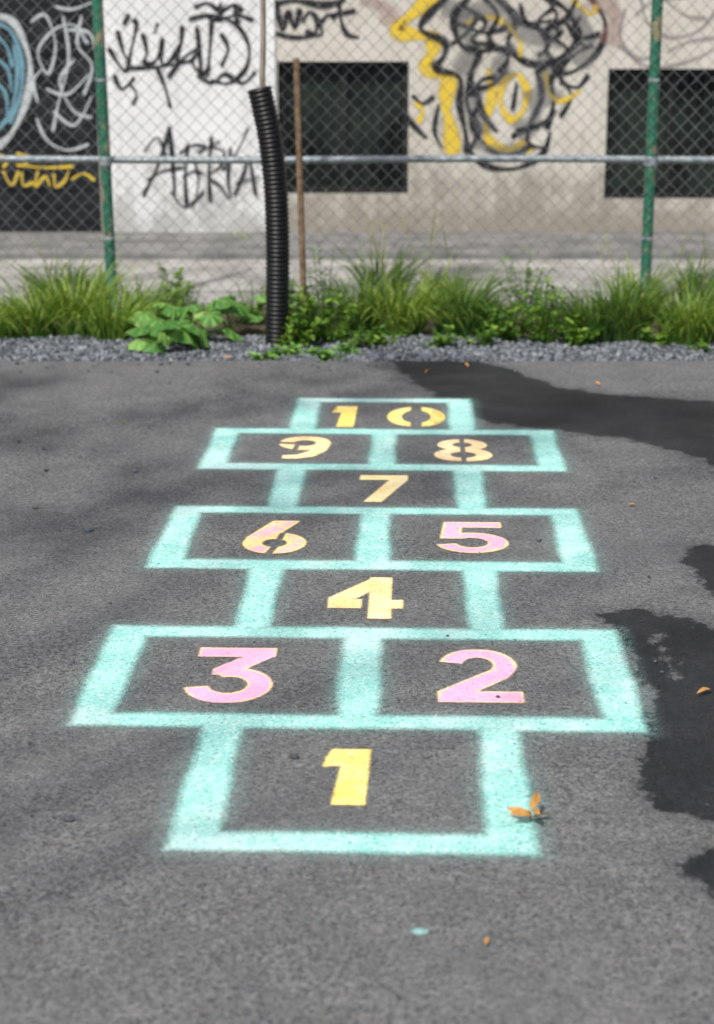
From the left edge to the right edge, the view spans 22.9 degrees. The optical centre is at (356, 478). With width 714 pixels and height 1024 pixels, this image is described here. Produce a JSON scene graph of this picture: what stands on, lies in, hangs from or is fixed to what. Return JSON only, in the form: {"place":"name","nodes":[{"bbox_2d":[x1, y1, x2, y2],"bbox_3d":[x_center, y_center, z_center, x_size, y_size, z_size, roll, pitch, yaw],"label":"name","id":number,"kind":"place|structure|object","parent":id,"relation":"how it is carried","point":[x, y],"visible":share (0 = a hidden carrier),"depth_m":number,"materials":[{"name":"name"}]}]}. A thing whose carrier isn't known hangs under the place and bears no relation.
{"place":"outdoors","nodes":[
{"label":"outdoors","id":0,"kind":"place"},
{"bbox_2d":[33,236,54,288],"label":"seed grass","id":1,"kind":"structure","parent":0,"point":[41,254],"depth_m":9.10,"materials":[{"name":"plant"}]},
{"bbox_2d":[0,307,669,336],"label":"ground","id":2,"kind":"structure","parent":0,"point":[244,329],"depth_m":9.11,"materials":[{"name":"brown soil"}]},
{"bbox_2d":[0,273,83,338],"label":"grass clump","id":3,"kind":"object","parent":2,"relation":"on","point":[36,328],"visible":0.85,"depth_m":8.67,"materials":[{"name":"green plant"}]},
{"bbox_2d":[1,241,101,308],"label":"grass clump","id":4,"kind":"object","parent":2,"relation":"on","point":[34,282],"visible":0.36,"depth_m":9.49,"materials":[{"name":"green plant"}]},
{"bbox_2d":[4,253,157,336],"bbox_3d":[-1.376,-0.929,8.784,0.823,0.423,0.674,0,15,0],"label":"grass clump","id":5,"kind":"object","parent":2,"relation":"on","point":[75,310],"visible":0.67,"depth_m":8.71,"materials":[{"name":"green plant"}]},
{"bbox_2d":[45,246,140,297],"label":"grass clump","id":6,"kind":"object","parent":2,"relation":"on","point":[88,280],"visible":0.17,"depth_m":9.64,"materials":[{"name":"green plant"}]},
{"bbox_2d":[102,271,200,319],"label":"grass clump","id":7,"kind":"object","parent":2,"relation":"on","point":[154,298],"visible":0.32,"depth_m":9.22,"materials":[{"name":"green plant"}]},
{"bbox_2d":[148,281,202,320],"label":"weed plant","id":8,"kind":"object","parent":2,"relation":"on","point":[183,300],"visible":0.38,"depth_m":9.20,"materials":[{"name":"green plant"}]},
{"bbox_2d":[157,262,197,305],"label":"weed plant","id":9,"kind":"object","parent":2,"relation":"on","point":[180,270],"visible":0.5,"depth_m":9.64,"materials":[{"name":"green plant"}]},
{"bbox_2d":[193,295,262,330],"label":"broadleaf plant","id":10,"kind":"object","parent":2,"relation":"on","point":[238,310],"visible":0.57,"depth_m":8.84,"materials":[{"name":"green plant"}]},
{"bbox_2d":[229,279,265,323],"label":"weed plant","id":11,"kind":"object","parent":2,"relation":"on","point":[260,305],"visible":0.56,"depth_m":9.12,"materials":[{"name":"green plant"}]},
{"bbox_2d":[238,294,265,322],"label":"broadleaf plant","id":12,"kind":"object","parent":2,"relation":"on","point":[261,299],"visible":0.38,"depth_m":9.12,"materials":[{"name":"green plant"}]},
{"bbox_2d":[256,274,310,320],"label":"weed plant","id":13,"kind":"object","parent":2,"relation":"on","point":[291,284],"visible":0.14,"depth_m":8.95,"materials":[{"name":"green plant"}]},
{"bbox_2d":[293,58,306,301],"bbox_3d":[-0.291,-1.472,9.051,0.063,1.351,0.033,0,15,0],"label":"rusty stake","id":14,"kind":"object","parent":2,"relation":"on","point":[299,156],"visible":0.85,"depth_m":9.01,"materials":[{"name":"metal"}]},
{"bbox_2d":[302,247,352,319],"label":"weed plant","id":15,"kind":"object","parent":2,"relation":"on","point":[323,290],"visible":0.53,"depth_m":9.17,"materials":[{"name":"green plant"}]},
{"bbox_2d":[0,0,713,231],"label":"graffiti building","id":16,"kind":"structure","parent":2,"relation":"on","point":[364,95],"depth_m":12.19,"materials":[{"name":"beige concrete"}]},
{"bbox_2d":[0,0,101,231],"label":"shutter door","id":17,"kind":"structure","parent":16,"relation":"in","point":[31,38],"depth_m":12.24,"materials":[{"name":"black metal"}]},
{"bbox_2d":[278,62,408,193],"bbox_3d":[-0.094,-2.448,12.261,0.902,0.902,0.090,0,15,0],"label":"window","id":18,"kind":"structure","parent":16,"relation":"in","point":[287,109],"depth_m":12.27,"materials":[{"name":"black glass"}]},
{"bbox_2d":[604,69,713,198],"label":"window","id":19,"kind":"structure","parent":16,"relation":"in","point":[661,182],"depth_m":12.29,"materials":[{"name":"black glass"}]},
{"bbox_2d":[0,0,713,313],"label":"chain link fence","id":20,"kind":"object","parent":2,"relation":"on","point":[649,159],"visible":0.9,"depth_m":9.22,"materials":[{"name":"grey metal"}]},
{"bbox_2d":[298,267,425,335],"bbox_3d":[0.025,-0.908,8.852,0.704,0.347,0.587,0,15,0],"label":"grass clump","id":21,"kind":"object","parent":2,"relation":"on","point":[361,307],"visible":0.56,"depth_m":8.80,"materials":[{"name":"green plant"}]},
{"bbox_2d":[323,231,462,295],"bbox_3d":[0.221,-1.143,9.565,0.782,0.426,0.630,-7,17,-25],"label":"grass clump","id":22,"kind":"object","parent":2,"relation":"on","point":[397,267],"visible":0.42,"depth_m":9.55,"materials":[{"name":"green plant"}]},
{"bbox_2d":[338,260,483,336],"bbox_3d":[0.278,-0.900,8.770,0.823,0.374,0.709,-12,19,-37],"label":"grass clump","id":23,"kind":"object","parent":2,"relation":"on","point":[408,316],"visible":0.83,"depth_m":8.71,"materials":[{"name":"green plant"}]},
{"bbox_2d":[399,251,498,315],"bbox_3d":[0.532,-1.046,9.404,0.621,0.322,0.540,-7,17,-23],"label":"grass clump","id":24,"kind":"object","parent":2,"relation":"on","point":[434,279],"visible":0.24,"depth_m":9.41,"materials":[{"name":"green plant"}]},
{"bbox_2d":[404,257,563,336],"bbox_3d":[0.628,-0.903,8.745,0.920,0.393,0.770,0,15,0],"label":"grass clump","id":25,"kind":"object","parent":2,"relation":"on","point":[466,311],"visible":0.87,"depth_m":8.71,"materials":[{"name":"green plant"}]},
{"bbox_2d":[482,293,530,332],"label":"grass clump","id":26,"kind":"object","parent":2,"relation":"on","point":[487,327],"visible":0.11,"depth_m":8.94,"materials":[{"name":"green plant"}]},
{"bbox_2d":[489,248,556,310],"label":"weed plant","id":27,"kind":"object","parent":2,"relation":"on","point":[528,275],"visible":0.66,"depth_m":9.50,"materials":[{"name":"green plant"}]},
{"bbox_2d":[534,287,580,336],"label":"weed plant","id":28,"kind":"object","parent":2,"relation":"on","point":[558,318],"visible":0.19,"depth_m":8.78,"materials":[{"name":"green plant"}]},
{"bbox_2d":[595,253,682,305],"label":"grass clump","id":29,"kind":"object","parent":2,"relation":"on","point":[647,283],"visible":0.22,"depth_m":9.44,"materials":[{"name":"green plant"}]},
{"bbox_2d":[655,244,713,304],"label":"grass clump","id":30,"kind":"object","parent":2,"relation":"on","point":[700,278],"visible":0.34,"depth_m":9.48,"materials":[{"name":"green plant"}]},
{"bbox_2d":[0,360,713,1023],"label":"asphalt playground","id":31,"kind":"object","parent":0,"point":[336,940],"visible":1,"depth_m":4.11},
{"bbox_2d":[62,815,73,822],"bbox_3d":[-0.584,0.686,3.553,0.024,0.015,0.017,-4,16,-15],"label":"pebble","id":32,"kind":"object","parent":31,"relation":"on","point":[68,818],"visible":1,"depth_m":3.55,"materials":[{"name":"stone"}]},
{"bbox_2d":[85,527,92,531],"bbox_3d":[-0.838,0.158,5.494,0.025,0.016,0.029,0,15,0],"label":"pebble","id":33,"kind":"object","parent":31,"relation":"on","point":[88,529],"visible":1,"depth_m":5.49,"materials":[{"name":"stone"}]},
{"bbox_2d":[288,753,298,759],"bbox_3d":[-0.137,0.606,3.848,0.021,0.014,0.018,8,17,28],"label":"pebble","id":34,"kind":"object","parent":31,"relation":"on","point":[294,756],"visible":1,"depth_m":3.84,"materials":[{"name":"stone"}]},
{"bbox_2d":[68,398,647,934],"bbox_3d":[0.049,0.227,5.256,1.562,0.001,4.436,0,15,0],"label":"hopscotch court","id":35,"kind":"object","parent":31,"relation":"on","point":[196,820],"visible":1,"depth_m":4.49,"materials":[{"name":"teal paint"}]},
{"bbox_2d":[506,792,551,818],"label":"fallen leaf","id":36,"kind":"object","parent":35,"relation":"on","point":[534,802],"visible":1,"depth_m":3.54,"materials":[{"name":"orange plant"}]},
{"bbox_2d":[697,687,709,692],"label":"fallen leaf","id":37,"kind":"object","parent":31,"relation":"on","point":[702,689],"visible":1,"depth_m":4.19,"materials":[{"name":"orange plant"}]},
{"bbox_2d":[0,232,713,258],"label":"lane pavement","id":38,"kind":"structure","parent":0,"point":[512,249],"depth_m":11.68,"materials":[{"name":"grey concrete"}]},
{"bbox_2d":[223,230,255,238],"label":"grass clump","id":39,"kind":"object","parent":38,"relation":"on","point":[239,237],"visible":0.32,"depth_m":12.05,"materials":[{"name":"green plant"}]},
{"bbox_2d":[0,259,713,306],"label":"concrete path","id":40,"kind":"structure","parent":0,"point":[573,266],"depth_m":10.75,"materials":[{"name":"grey concrete"}]},
{"bbox_2d":[1,337,713,361],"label":"gravel strip","id":41,"kind":"object","parent":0,"point":[400,352],"depth_m":8.35,"materials":[{"name":"grey gravel"}]},
{"bbox_2d":[0,292,60,338],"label":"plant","id":42,"kind":"object","parent":41,"relation":"on","point":[4,332],"visible":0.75,"depth_m":8.64,"materials":[{"name":"green plant"}]},
{"bbox_2d":[51,271,193,340],"bbox_3d":[-1.108,-0.860,8.683,0.802,0.342,0.705,0,15,0],"label":"grass clump","id":43,"kind":"object","parent":41,"relation":"on","point":[102,324],"visible":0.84,"depth_m":8.61,"materials":[{"name":"green plant"}]},
{"bbox_2d":[125,304,209,352],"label":"broadleaf plant","id":44,"kind":"object","parent":41,"relation":"on","point":[177,331],"visible":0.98,"depth_m":8.35,"materials":[{"name":"green plant"}]},
{"bbox_2d":[163,298,243,341],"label":"broadleaf plant","id":45,"kind":"object","parent":41,"relation":"on","point":[210,319],"visible":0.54,"depth_m":8.53,"materials":[{"name":"green plant"}]},
{"bbox_2d":[247,350,278,360],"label":"weed plant","id":46,"kind":"object","parent":41,"relation":"on","point":[268,354],"visible":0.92,"depth_m":8.13,"materials":[{"name":"green plant"}]},
{"bbox_2d":[247,85,289,346],"bbox_3d":[-0.416,-1.233,8.370,0.192,1.249,0.118,0,15,0],"label":"tree guard","id":47,"kind":"object","parent":41,"relation":"on","point":[276,209],"visible":1,"depth_m":8.32,"materials":[{"name":"black plastic"}]},
{"bbox_2d":[259,0,265,87],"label":"sapling tree","id":48,"kind":"object","parent":47,"relation":"in","point":[262,43],"visible":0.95,"depth_m":8.15,"materials":[{"name":"plant"}]},
{"bbox_2d":[270,341,302,357],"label":"weed plant","id":49,"kind":"object","parent":41,"relation":"on","point":[285,352],"visible":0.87,"depth_m":8.25,"materials":[{"name":"green plant"}]},
{"bbox_2d":[274,344,321,354],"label":"weed plant","id":50,"kind":"object","parent":41,"relation":"on","point":[311,351],"visible":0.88,"depth_m":8.29,"materials":[{"name":"green plant"}]},
{"bbox_2d":[273,305,326,346],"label":"weed plant","id":51,"kind":"object","parent":41,"relation":"on","point":[295,331],"visible":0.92,"depth_m":8.42,"materials":[{"name":"green plant"}]},
{"bbox_2d":[287,285,340,341],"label":"weed plant","id":52,"kind":"object","parent":41,"relation":"on","point":[306,309],"visible":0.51,"depth_m":8.54,"materials":[{"name":"green plant"}]},
{"bbox_2d":[309,346,343,361],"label":"weed plant","id":53,"kind":"object","parent":41,"relation":"on","point":[326,356],"visible":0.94,"depth_m":8.14,"materials":[{"name":"green plant"}]},
{"bbox_2d":[307,294,362,342],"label":"weed plant","id":54,"kind":"object","parent":41,"relation":"on","point":[326,335],"visible":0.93,"depth_m":8.54,"materials":[{"name":"green plant"}]},
{"bbox_2d":[328,341,360,353],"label":"weed plant","id":55,"kind":"object","parent":41,"relation":"on","point":[345,348],"visible":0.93,"depth_m":8.33,"materials":[{"name":"green plant"}]},
{"bbox_2d":[334,326,365,347],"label":"weed plant","id":56,"kind":"object","parent":41,"relation":"on","point":[356,337],"visible":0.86,"depth_m":8.42,"materials":[{"name":"green plant"}]},
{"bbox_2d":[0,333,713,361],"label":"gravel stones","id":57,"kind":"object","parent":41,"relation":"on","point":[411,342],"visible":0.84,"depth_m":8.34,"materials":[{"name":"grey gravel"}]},
{"bbox_2d":[122,302,183,335],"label":"broadleaf plant","id":58,"kind":"object","parent":57,"relation":"on","point":[147,318],"visible":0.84,"depth_m":8.55,"materials":[{"name":"green plant"}]},
{"bbox_2d":[358,325,410,346],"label":"weed plant","id":59,"kind":"object","parent":41,"relation":"on","point":[376,336],"visible":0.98,"depth_m":8.47,"materials":[{"name":"green plant"}]},
{"bbox_2d":[420,325,456,346],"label":"weed plant","id":60,"kind":"object","parent":41,"relation":"on","point":[441,338],"visible":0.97,"depth_m":8.46,"materials":[{"name":"green plant"}]},
{"bbox_2d":[456,320,500,346],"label":"weed plant","id":61,"kind":"object","parent":41,"relation":"on","point":[487,338],"visible":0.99,"depth_m":8.48,"materials":[{"name":"green plant"}]},
{"bbox_2d":[475,290,536,341],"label":"weed plant","id":62,"kind":"object","parent":41,"relation":"on","point":[509,329],"visible":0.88,"depth_m":8.62,"materials":[{"name":"green plant"}]},
{"bbox_2d":[514,277,567,344],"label":"weed plant","id":63,"kind":"object","parent":41,"relation":"on","point":[542,330],"visible":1,"depth_m":8.53,"materials":[{"name":"green plant"}]},
{"bbox_2d":[558,313,602,345],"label":"weed plant","id":64,"kind":"object","parent":41,"relation":"on","point":[570,337],"visible":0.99,"depth_m":8.47,"materials":[{"name":"green plant"}]},
{"bbox_2d":[514,278,654,343],"bbox_3d":[1.146,-0.842,8.596,0.632,0.352,0.669,12,19,38],"label":"grass clump","id":65,"kind":"object","parent":41,"relation":"on","point":[587,318],"visible":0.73,"depth_m":8.52,"materials":[{"name":"green plant"}]},
{"bbox_2d":[553,255,713,342],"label":"grass clump","id":66,"kind":"object","parent":41,"relation":"on","point":[623,332],"visible":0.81,"depth_m":8.54,"materials":[{"name":"green plant"}]},
{"bbox_2d":[639,319,670,346],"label":"weed plant","id":67,"kind":"object","parent":41,"relation":"on","point":[664,338],"visible":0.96,"depth_m":8.51,"materials":[{"name":"green plant"}]},
{"bbox_2d":[620,264,713,346],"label":"grass clump","id":68,"kind":"object","parent":41,"relation":"on","point":[688,327],"visible":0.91,"depth_m":8.47,"materials":[{"name":"green plant"}]},
{"bbox_2d":[663,271,713,340],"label":"grass clump","id":69,"kind":"object","parent":41,"relation":"on","point":[701,298],"visible":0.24,"depth_m":8.65,"materials":[{"name":"green plant"}]},
{"bbox_2d":[687,338,711,351],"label":"weed plant","id":70,"kind":"object","parent":41,"relation":"on","point":[703,346],"visible":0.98,"depth_m":8.37,"materials":[{"name":"green plant"}]},
{"bbox_2d":[365,212,387,294],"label":"seed grass","id":71,"kind":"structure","parent":0,"point":[384,239],"depth_m":9.11,"materials":[{"name":"green plant"}]},
{"bbox_2d":[398,212,450,285],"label":"seed grass","id":72,"kind":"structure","parent":0,"point":[401,219],"depth_m":9.09,"materials":[{"name":"green plant"}]},
{"bbox_2d":[599,219,622,294],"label":"seed grass","id":73,"kind":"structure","parent":0,"point":[608,253],"depth_m":9.19,"materials":[{"name":"plant"}]},
{"bbox_2d":[670,227,713,304],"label":"seed grass","id":74,"kind":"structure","parent":0,"point":[704,246],"depth_m":9.02,"materials":[{"name":"green plant"}]}
]}

